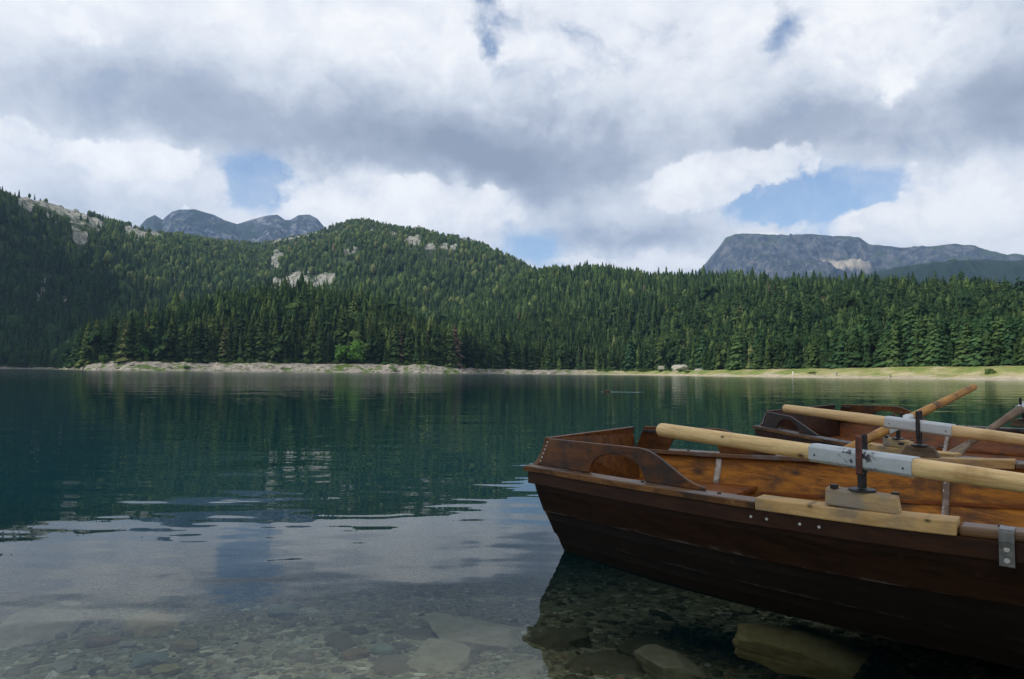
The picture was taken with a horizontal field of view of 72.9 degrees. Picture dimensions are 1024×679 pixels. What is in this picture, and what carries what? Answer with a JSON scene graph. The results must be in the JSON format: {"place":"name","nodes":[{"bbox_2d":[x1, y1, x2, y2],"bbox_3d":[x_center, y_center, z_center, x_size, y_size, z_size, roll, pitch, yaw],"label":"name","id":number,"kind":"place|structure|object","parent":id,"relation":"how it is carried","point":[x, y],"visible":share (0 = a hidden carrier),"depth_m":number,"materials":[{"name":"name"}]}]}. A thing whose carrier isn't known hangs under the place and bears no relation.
{"place":"outdoors","nodes":[
{"label":"outdoors","id":0,"kind":"place"},
{"bbox_2d":[139,209,323,242],"bbox_3d":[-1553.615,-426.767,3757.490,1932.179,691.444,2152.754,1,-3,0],"label":"mountain","id":1,"kind":"structure","parent":0,"point":[267,228],"depth_m":3873.28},
{"bbox_2d":[0,369,1023,550],"bbox_3d":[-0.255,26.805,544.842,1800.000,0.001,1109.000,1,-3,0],"label":"water","id":2,"kind":"structure","parent":0,"point":[90,458],"depth_m":8.38,"materials":[{"name":"liquid"}]},
{"bbox_2d":[524,410,1023,668],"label":"rowing boat","id":3,"kind":"object","parent":2,"relation":"on","point":[930,563],"visible":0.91,"depth_m":2.38,"materials":[{"name":"wood"}]},
{"bbox_2d":[656,423,1023,492],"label":"oar","id":4,"kind":"object","parent":3,"relation":"in","point":[897,464],"visible":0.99,"depth_m":2.01,"materials":[{"name":"wood"}]},
{"bbox_2d":[752,397,1023,463],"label":"rowing boat","id":5,"kind":"object","parent":2,"relation":"on","point":[781,424],"visible":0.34,"depth_m":5.51,"materials":[{"name":"wood"}]},
{"bbox_2d":[782,404,1023,445],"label":"oar","id":6,"kind":"object","parent":5,"relation":"in","point":[927,427],"visible":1,"depth_m":3.25,"materials":[{"name":"wood"}]},
{"bbox_2d":[843,384,976,447],"bbox_3d":[2.344,0.549,4.300,2.308,0.058,0.135,-13,5,-33],"label":"oar","id":7,"kind":"object","parent":5,"relation":"on","point":[878,433],"visible":0.42,"depth_m":4.53,"materials":[{"name":"wood"}]},
{"bbox_2d":[947,401,1023,455],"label":"oar","id":8,"kind":"object","parent":5,"relation":"on","point":[1016,411],"visible":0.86,"depth_m":4.86,"materials":[{"name":"wood"}]},
{"bbox_2d":[0,537,1023,678],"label":"lake bed","id":9,"kind":"object","parent":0,"point":[487,669],"visible":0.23,"depth_m":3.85,"materials":[{"name":"gravel"}]},
{"bbox_2d":[0,599,83,647],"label":"rock","id":10,"kind":"object","parent":9,"relation":"on","point":[49,621],"visible":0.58,"depth_m":3.20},
{"bbox_2d":[48,660,76,672],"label":"pebble","id":11,"kind":"object","parent":9,"relation":"on","point":[62,666],"visible":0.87,"depth_m":2.66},
{"bbox_2d":[86,634,119,647],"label":"pebble","id":12,"kind":"object","parent":9,"relation":"on","point":[101,641],"visible":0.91,"depth_m":3.01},
{"bbox_2d":[117,641,136,648],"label":"pebble","id":13,"kind":"object","parent":9,"relation":"on","point":[129,644],"visible":0.86,"depth_m":2.93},
{"bbox_2d":[129,651,167,668],"bbox_3d":[-1.430,1.263,2.735,0.135,0.053,0.126,2,-3,-21],"label":"pebble","id":14,"kind":"object","parent":9,"relation":"on","point":[141,660],"visible":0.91,"depth_m":2.70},
{"bbox_2d":[120,610,180,635],"bbox_3d":[-1.738,1.397,3.297,0.297,0.141,0.373,2,-3,-23],"label":"rock","id":15,"kind":"object","parent":9,"relation":"on","point":[155,622],"visible":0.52,"depth_m":3.27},
{"bbox_2d":[150,663,181,676],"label":"pebble","id":16,"kind":"object","parent":9,"relation":"on","point":[171,669],"visible":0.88,"depth_m":2.58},
{"bbox_2d":[170,638,197,651],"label":"pebble","id":17,"kind":"object","parent":9,"relation":"on","point":[188,645],"visible":0.94,"depth_m":2.89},
{"bbox_2d":[235,642,258,654],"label":"rock","id":18,"kind":"object","parent":9,"relation":"on","point":[249,648],"visible":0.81,"depth_m":2.87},
{"bbox_2d":[266,604,297,615],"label":"pebble","id":19,"kind":"object","parent":9,"relation":"on","point":[284,609],"visible":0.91,"depth_m":3.50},
{"bbox_2d":[323,632,352,649],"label":"rock","id":20,"kind":"object","parent":9,"relation":"on","point":[336,640],"visible":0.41,"depth_m":3.02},
{"bbox_2d":[340,648,370,660],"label":"pebble","id":21,"kind":"object","parent":9,"relation":"on","point":[353,654],"visible":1,"depth_m":2.78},
{"bbox_2d":[372,644,393,654],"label":"pebble","id":22,"kind":"object","parent":9,"relation":"on","point":[383,649],"visible":0.92,"depth_m":2.86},
{"bbox_2d":[374,654,410,675],"bbox_3d":[-0.446,1.296,2.660,0.170,0.117,0.222,1,-3,-11],"label":"rock","id":23,"kind":"object","parent":9,"relation":"on","point":[390,665],"visible":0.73,"depth_m":2.65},
{"bbox_2d":[396,628,437,640],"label":"rock","id":24,"kind":"object","parent":9,"relation":"on","point":[419,634],"visible":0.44,"depth_m":3.15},
{"bbox_2d":[406,638,470,671],"bbox_3d":[-0.306,1.298,2.777,0.276,0.145,0.368,1,-3,-11],"label":"rock","id":25,"kind":"object","parent":9,"relation":"on","point":[436,655],"visible":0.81,"depth_m":2.69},
{"bbox_2d":[424,611,523,652],"bbox_3d":[-0.130,1.389,3.165,0.458,0.169,0.804,2,-3,-29],"label":"rock","id":26,"kind":"object","parent":9,"relation":"on","point":[472,633],"visible":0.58,"depth_m":3.11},
{"bbox_2d":[503,660,547,678],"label":"rock","id":27,"kind":"object","parent":9,"relation":"on","point":[528,666],"visible":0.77,"depth_m":2.64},
{"bbox_2d":[530,627,589,649],"bbox_3d":[0.177,1.370,3.049,0.297,0.158,0.196,-1,-3,24],"label":"rock","id":28,"kind":"object","parent":9,"relation":"on","point":[565,638],"visible":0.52,"depth_m":3.02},
{"bbox_2d":[569,651,646,676],"bbox_3d":[0.371,1.306,2.639,0.397,0.103,0.305,-1,-3,30],"label":"rock","id":29,"kind":"object","parent":9,"relation":"on","point":[600,663],"visible":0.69,"depth_m":2.69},
{"bbox_2d":[617,633,668,658],"bbox_3d":[0.543,1.342,2.903,0.204,0.150,0.311,1,-3,0],"label":"rock","id":30,"kind":"object","parent":9,"relation":"on","point":[629,646],"visible":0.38,"depth_m":2.92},
{"bbox_2d":[633,644,707,678],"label":"rock","id":31,"kind":"object","parent":9,"relation":"on","point":[656,661],"visible":0.95,"depth_m":2.57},
{"bbox_2d":[732,623,870,678],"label":"rock","id":32,"kind":"object","parent":9,"relation":"on","point":[808,651],"visible":1,"depth_m":2.35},
{"bbox_2d":[0,191,1023,380],"bbox_3d":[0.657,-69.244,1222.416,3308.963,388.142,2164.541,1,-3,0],"label":"hills","id":33,"kind":"structure","parent":0,"point":[1009,372],"depth_m":405.46,"materials":[{"name":"stone"}]},
{"bbox_2d":[73,323,83,365],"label":"spruce tree","id":34,"kind":"object","parent":33,"relation":"on","point":[79,341],"visible":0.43,"depth_m":418.68,"materials":[{"name":"green plant"}]},
{"bbox_2d":[74,322,88,368],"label":"spruce tree","id":35,"kind":"object","parent":33,"relation":"on","point":[78,364],"visible":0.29,"depth_m":395.23,"materials":[{"name":"green plant"}]},
{"bbox_2d":[80,321,91,363],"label":"spruce tree","id":36,"kind":"object","parent":33,"relation":"on","point":[85,347],"visible":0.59,"depth_m":392.60,"materials":[{"name":"green plant"}]},
{"bbox_2d":[83,319,100,366],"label":"spruce tree","id":37,"kind":"object","parent":33,"relation":"on","point":[92,349],"visible":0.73,"depth_m":391.82,"materials":[{"name":"green plant"}]},
{"bbox_2d":[101,318,116,357],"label":"spruce tree","id":38,"kind":"object","parent":33,"relation":"on","point":[112,335],"visible":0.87,"depth_m":391.42,"materials":[{"name":"green plant"}]},
{"bbox_2d":[114,318,134,363],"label":"spruce tree","id":39,"kind":"object","parent":33,"relation":"on","point":[119,355],"visible":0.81,"depth_m":385.59,"materials":[{"name":"green plant"}]},
{"bbox_2d":[119,317,135,360],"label":"spruce tree","id":40,"kind":"object","parent":33,"relation":"on","point":[130,343],"visible":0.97,"depth_m":386.03,"materials":[{"name":"green plant"}]},
{"bbox_2d":[132,321,147,360],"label":"spruce tree","id":41,"kind":"object","parent":33,"relation":"on","point":[140,344],"visible":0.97,"depth_m":387.09,"materials":[{"name":"green plant"}]},
{"bbox_2d":[145,312,159,360],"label":"spruce tree","id":42,"kind":"object","parent":33,"relation":"on","point":[153,322],"visible":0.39,"depth_m":396.60,"materials":[{"name":"green plant"}]},
{"bbox_2d":[159,312,175,334],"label":"spruce tree","id":43,"kind":"object","parent":33,"relation":"on","point":[167,321],"visible":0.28,"depth_m":401.37,"materials":[{"name":"green plant"}]},
{"bbox_2d":[163,323,175,360],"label":"spruce tree","id":44,"kind":"object","parent":33,"relation":"on","point":[170,351],"visible":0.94,"depth_m":393.32,"materials":[{"name":"green plant"}]},
{"bbox_2d":[167,316,176,361],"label":"spruce tree","id":45,"kind":"object","parent":33,"relation":"on","point":[172,326],"visible":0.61,"depth_m":397.32,"materials":[{"name":"green plant"}]},
{"bbox_2d":[173,323,186,361],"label":"spruce tree","id":46,"kind":"object","parent":33,"relation":"on","point":[181,331],"visible":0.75,"depth_m":396.12,"materials":[{"name":"green plant"}]},
{"bbox_2d":[187,319,194,349],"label":"spruce tree","id":47,"kind":"object","parent":33,"relation":"on","point":[192,333],"visible":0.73,"depth_m":397.41,"materials":[{"name":"green plant"}]},
{"bbox_2d":[191,320,206,359],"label":"spruce tree","id":48,"kind":"object","parent":33,"relation":"on","point":[201,345],"visible":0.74,"depth_m":395.00,"materials":[{"name":"green plant"}]},
{"bbox_2d":[191,323,207,363],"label":"spruce tree","id":49,"kind":"object","parent":33,"relation":"on","point":[198,355],"visible":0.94,"depth_m":394.06,"materials":[{"name":"green plant"}]},
{"bbox_2d":[199,320,212,362],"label":"spruce tree","id":50,"kind":"object","parent":33,"relation":"on","point":[206,335],"visible":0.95,"depth_m":396.74,"materials":[{"name":"green plant"}]},
{"bbox_2d":[206,322,218,362],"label":"spruce tree","id":51,"kind":"object","parent":33,"relation":"on","point":[213,339],"visible":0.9,"depth_m":399.40,"materials":[{"name":"green plant"}]},
{"bbox_2d":[218,324,231,360],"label":"spruce tree","id":52,"kind":"object","parent":33,"relation":"on","point":[224,336],"visible":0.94,"depth_m":398.94,"materials":[{"name":"green plant"}]},
{"bbox_2d":[236,308,246,356],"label":"spruce tree","id":53,"kind":"object","parent":33,"relation":"on","point":[242,315],"visible":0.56,"depth_m":409.56,"materials":[{"name":"green plant"}]},
{"bbox_2d":[242,324,253,362],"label":"spruce tree","id":54,"kind":"object","parent":33,"relation":"on","point":[249,345],"visible":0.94,"depth_m":400.71,"materials":[{"name":"green plant"}]},
{"bbox_2d":[252,316,270,362],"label":"spruce tree","id":55,"kind":"object","parent":33,"relation":"on","point":[259,342],"visible":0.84,"depth_m":402.73,"materials":[{"name":"green plant"}]},
{"bbox_2d":[267,321,283,362],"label":"spruce tree","id":56,"kind":"object","parent":33,"relation":"on","point":[274,334],"visible":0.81,"depth_m":405.26,"materials":[{"name":"green plant"}]},
{"bbox_2d":[303,327,314,353],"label":"spruce tree","id":57,"kind":"object","parent":33,"relation":"on","point":[311,335],"visible":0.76,"depth_m":412.54,"materials":[{"name":"green plant"}]},
{"bbox_2d":[314,325,325,363],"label":"spruce tree","id":58,"kind":"object","parent":33,"relation":"on","point":[320,349],"visible":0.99,"depth_m":408.26,"materials":[{"name":"green plant"}]},
{"bbox_2d":[330,311,351,360],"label":"spruce tree","id":59,"kind":"object","parent":33,"relation":"on","point":[343,325],"visible":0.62,"depth_m":419.26,"materials":[{"name":"green plant"}]},
{"bbox_2d":[334,344,348,360],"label":"broadleaf tree","id":60,"kind":"object","parent":33,"relation":"on","point":[341,351],"visible":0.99,"depth_m":408.02,"materials":[{"name":"green plant"}]},
{"bbox_2d":[347,339,367,363],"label":"broadleaf tree","id":61,"kind":"object","parent":33,"relation":"on","point":[357,353],"visible":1,"depth_m":407.06,"materials":[{"name":"green plant"}]},
{"bbox_2d":[352,324,364,363],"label":"spruce tree","id":62,"kind":"object","parent":33,"relation":"on","point":[360,331],"visible":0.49,"depth_m":416.65,"materials":[{"name":"green plant"}]},
{"bbox_2d":[364,329,376,362],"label":"spruce tree","id":63,"kind":"object","parent":33,"relation":"on","point":[370,354],"visible":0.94,"depth_m":410.39,"materials":[{"name":"green plant"}]},
{"bbox_2d":[387,325,404,365],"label":"spruce tree","id":64,"kind":"object","parent":33,"relation":"on","point":[395,344],"visible":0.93,"depth_m":412.15,"materials":[{"name":"green plant"}]},
{"bbox_2d":[391,328,404,363],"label":"spruce tree","id":65,"kind":"object","parent":33,"relation":"on","point":[401,340],"visible":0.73,"depth_m":413.38,"materials":[{"name":"green plant"}]},
{"bbox_2d":[401,326,414,365],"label":"spruce tree","id":66,"kind":"object","parent":33,"relation":"on","point":[406,340],"visible":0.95,"depth_m":412.29,"materials":[{"name":"green plant"}]},
{"bbox_2d":[434,328,442,365],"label":"spruce tree","id":67,"kind":"object","parent":33,"relation":"on","point":[436,342],"visible":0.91,"depth_m":421.05,"materials":[{"name":"green plant"}]},
{"bbox_2d":[444,327,458,366],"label":"spruce tree","id":68,"kind":"object","parent":33,"relation":"on","point":[452,353],"visible":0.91,"depth_m":422.50,"materials":[{"name":"green plant"}]},
{"bbox_2d":[443,332,459,368],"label":"spruce tree","id":69,"kind":"object","parent":33,"relation":"on","point":[447,352],"visible":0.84,"depth_m":421.71,"materials":[{"name":"green plant"}]},
{"bbox_2d":[452,324,465,369],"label":"spruce tree","id":70,"kind":"object","parent":33,"relation":"on","point":[458,341],"visible":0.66,"depth_m":428.30,"materials":[{"name":"green plant"}]},
{"bbox_2d":[460,329,473,367],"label":"spruce tree","id":71,"kind":"object","parent":33,"relation":"on","point":[464,345],"visible":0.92,"depth_m":434.30,"materials":[{"name":"green plant"}]},
{"bbox_2d":[470,334,480,368],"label":"spruce tree","id":72,"kind":"object","parent":33,"relation":"on","point":[475,353],"visible":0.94,"depth_m":441.69,"materials":[{"name":"green plant"}]},
{"bbox_2d":[497,330,505,368],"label":"spruce tree","id":73,"kind":"object","parent":33,"relation":"on","point":[500,342],"visible":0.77,"depth_m":463.80,"materials":[{"name":"green plant"}]},
{"bbox_2d":[506,328,516,365],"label":"spruce tree","id":74,"kind":"object","parent":33,"relation":"on","point":[510,341],"visible":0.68,"depth_m":467.21,"materials":[{"name":"green plant"}]},
{"bbox_2d":[0,186,1023,370],"bbox_3d":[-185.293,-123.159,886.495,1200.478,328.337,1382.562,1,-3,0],"label":"forest","id":75,"kind":"object","parent":33,"relation":"on","point":[681,312],"visible":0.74,"depth_m":573.44,"materials":[{"name":"plant"}]},
{"bbox_2d":[573,335,582,369],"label":"spruce tree","id":76,"kind":"object","parent":33,"relation":"on","point":[576,347],"visible":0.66,"depth_m":463.76,"materials":[{"name":"green plant"}]},
{"bbox_2d":[622,336,635,369],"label":"pine tree","id":77,"kind":"object","parent":33,"relation":"on","point":[629,361],"visible":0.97,"depth_m":439.28,"materials":[{"name":"green plant"}]},
{"bbox_2d":[671,364,690,371],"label":"rock outcrop","id":78,"kind":"object","parent":33,"relation":"on","point":[676,367],"visible":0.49,"depth_m":386.40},
{"bbox_2d":[693,333,706,368],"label":"pine tree","id":79,"kind":"object","parent":33,"relation":"on","point":[698,364],"visible":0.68,"depth_m":361.02,"materials":[{"name":"green plant"}]},
{"bbox_2d":[726,328,746,369],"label":"pine tree","id":80,"kind":"object","parent":33,"relation":"on","point":[734,363],"visible":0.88,"depth_m":328.55,"materials":[{"name":"green plant"}]},
{"bbox_2d":[748,328,759,368],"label":"pine tree","id":81,"kind":"object","parent":33,"relation":"on","point":[755,341],"visible":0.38,"depth_m":320.76,"materials":[{"name":"green plant"}]},
{"bbox_2d":[823,328,839,367],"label":"pine tree","id":82,"kind":"object","parent":33,"relation":"on","point":[836,337],"visible":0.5,"depth_m":272.25,"materials":[{"name":"green plant"}]},
{"bbox_2d":[828,329,850,368],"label":"pine tree","id":83,"kind":"object","parent":33,"relation":"on","point":[838,356],"visible":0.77,"depth_m":267.62,"materials":[{"name":"green plant"}]},
{"bbox_2d":[847,324,862,346],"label":"pine tree","id":84,"kind":"object","parent":33,"relation":"on","point":[855,330],"visible":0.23,"depth_m":265.34,"materials":[{"name":"green plant"}]},
{"bbox_2d":[860,314,871,340],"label":"pine tree","id":85,"kind":"object","parent":33,"relation":"on","point":[866,325],"visible":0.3,"depth_m":266.91,"materials":[{"name":"green plant"}]},
{"bbox_2d":[871,323,890,367],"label":"pine tree","id":86,"kind":"object","parent":33,"relation":"on","point":[878,351],"visible":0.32,"depth_m":253.60,"materials":[{"name":"green plant"}]},
{"bbox_2d":[876,324,900,366],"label":"pine tree","id":87,"kind":"object","parent":33,"relation":"on","point":[886,353],"visible":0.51,"depth_m":248.76,"materials":[{"name":"green plant"}]},
{"bbox_2d":[885,322,902,366],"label":"pine tree","id":88,"kind":"object","parent":33,"relation":"on","point":[895,339],"visible":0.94,"depth_m":246.72,"materials":[{"name":"green plant"}]},
{"bbox_2d":[899,322,913,366],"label":"pine tree","id":89,"kind":"object","parent":33,"relation":"on","point":[908,335],"visible":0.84,"depth_m":243.11,"materials":[{"name":"green plant"}]},
{"bbox_2d":[899,306,917,346],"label":"pine tree","id":90,"kind":"object","parent":33,"relation":"on","point":[910,317],"visible":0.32,"depth_m":248.56,"materials":[{"name":"green plant"}]},
{"bbox_2d":[904,319,926,363],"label":"pine tree","id":91,"kind":"object","parent":33,"relation":"on","point":[912,347],"visible":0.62,"depth_m":241.27,"materials":[{"name":"green plant"}]},
{"bbox_2d":[910,326,922,366],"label":"pine tree","id":92,"kind":"object","parent":33,"relation":"on","point":[916,361],"visible":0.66,"depth_m":241.18,"materials":[{"name":"green plant"}]},
{"bbox_2d":[907,323,926,366],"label":"pine tree","id":93,"kind":"object","parent":33,"relation":"on","point":[921,339],"visible":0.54,"depth_m":240.36,"materials":[{"name":"green plant"}]},
{"bbox_2d":[920,323,931,366],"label":"pine tree","id":94,"kind":"object","parent":33,"relation":"on","point":[925,344],"visible":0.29,"depth_m":237.49,"materials":[{"name":"green plant"}]},
{"bbox_2d":[923,319,947,366],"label":"pine tree","id":95,"kind":"object","parent":33,"relation":"on","point":[932,334],"visible":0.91,"depth_m":233.61,"materials":[{"name":"green plant"}]},
{"bbox_2d":[929,322,949,366],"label":"pine tree","id":96,"kind":"object","parent":33,"relation":"on","point":[944,342],"visible":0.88,"depth_m":231.98,"materials":[{"name":"green plant"}]},
{"bbox_2d":[933,314,950,363],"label":"pine tree","id":97,"kind":"object","parent":33,"relation":"on","point":[941,320],"visible":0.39,"depth_m":234.39,"materials":[{"name":"green plant"}]},
{"bbox_2d":[949,320,959,346],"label":"pine tree","id":98,"kind":"object","parent":33,"relation":"on","point":[955,330],"visible":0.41,"depth_m":232.71,"materials":[{"name":"green plant"}]},
{"bbox_2d":[951,322,972,366],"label":"pine tree","id":99,"kind":"object","parent":33,"relation":"on","point":[959,360],"visible":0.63,"depth_m":226.28,"materials":[{"name":"green plant"}]},
{"bbox_2d":[960,324,987,366],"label":"pine tree","id":100,"kind":"object","parent":33,"relation":"on","point":[966,363],"visible":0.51,"depth_m":222.71,"materials":[{"name":"green plant"}]},
{"bbox_2d":[963,321,992,366],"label":"pine tree","id":101,"kind":"object","parent":33,"relation":"on","point":[978,356],"visible":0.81,"depth_m":220.34,"materials":[{"name":"green plant"}]},
{"bbox_2d":[973,319,995,364],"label":"pine tree","id":102,"kind":"object","parent":33,"relation":"on","point":[990,330],"visible":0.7,"depth_m":219.56,"materials":[{"name":"green plant"}]},
{"bbox_2d":[984,316,1006,364],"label":"pine tree","id":103,"kind":"object","parent":33,"relation":"on","point":[995,318],"visible":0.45,"depth_m":218.40,"materials":[{"name":"green plant"}]},
{"bbox_2d":[987,317,1005,359],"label":"pine tree","id":104,"kind":"object","parent":33,"relation":"on","point":[996,329],"visible":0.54,"depth_m":217.84,"materials":[{"name":"green plant"}]},
{"bbox_2d":[996,318,1012,364],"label":"pine tree","id":105,"kind":"object","parent":33,"relation":"on","point":[1004,330],"visible":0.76,"depth_m":215.34,"materials":[{"name":"green plant"}]},
{"bbox_2d":[1000,316,1016,365],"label":"pine tree","id":106,"kind":"object","parent":33,"relation":"on","point":[1011,341],"visible":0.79,"depth_m":214.65,"materials":[{"name":"green plant"}]},
{"bbox_2d":[0,0,1023,274],"label":"sky","id":107,"kind":"structure","parent":0,"point":[647,135],"materials":[{"name":"white"}]},
{"bbox_2d":[696,233,1023,279],"bbox_3d":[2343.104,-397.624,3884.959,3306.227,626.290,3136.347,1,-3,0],"label":"mountain","id":108,"kind":"structure","parent":0,"point":[781,255],"depth_m":4059.93,"materials":[{"name":"stone"}]},
{"bbox_2d":[857,259,1023,288],"bbox_3d":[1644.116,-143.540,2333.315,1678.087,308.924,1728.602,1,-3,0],"label":"mountain","id":109,"kind":"structure","parent":0,"point":[999,270],"depth_m":2292.14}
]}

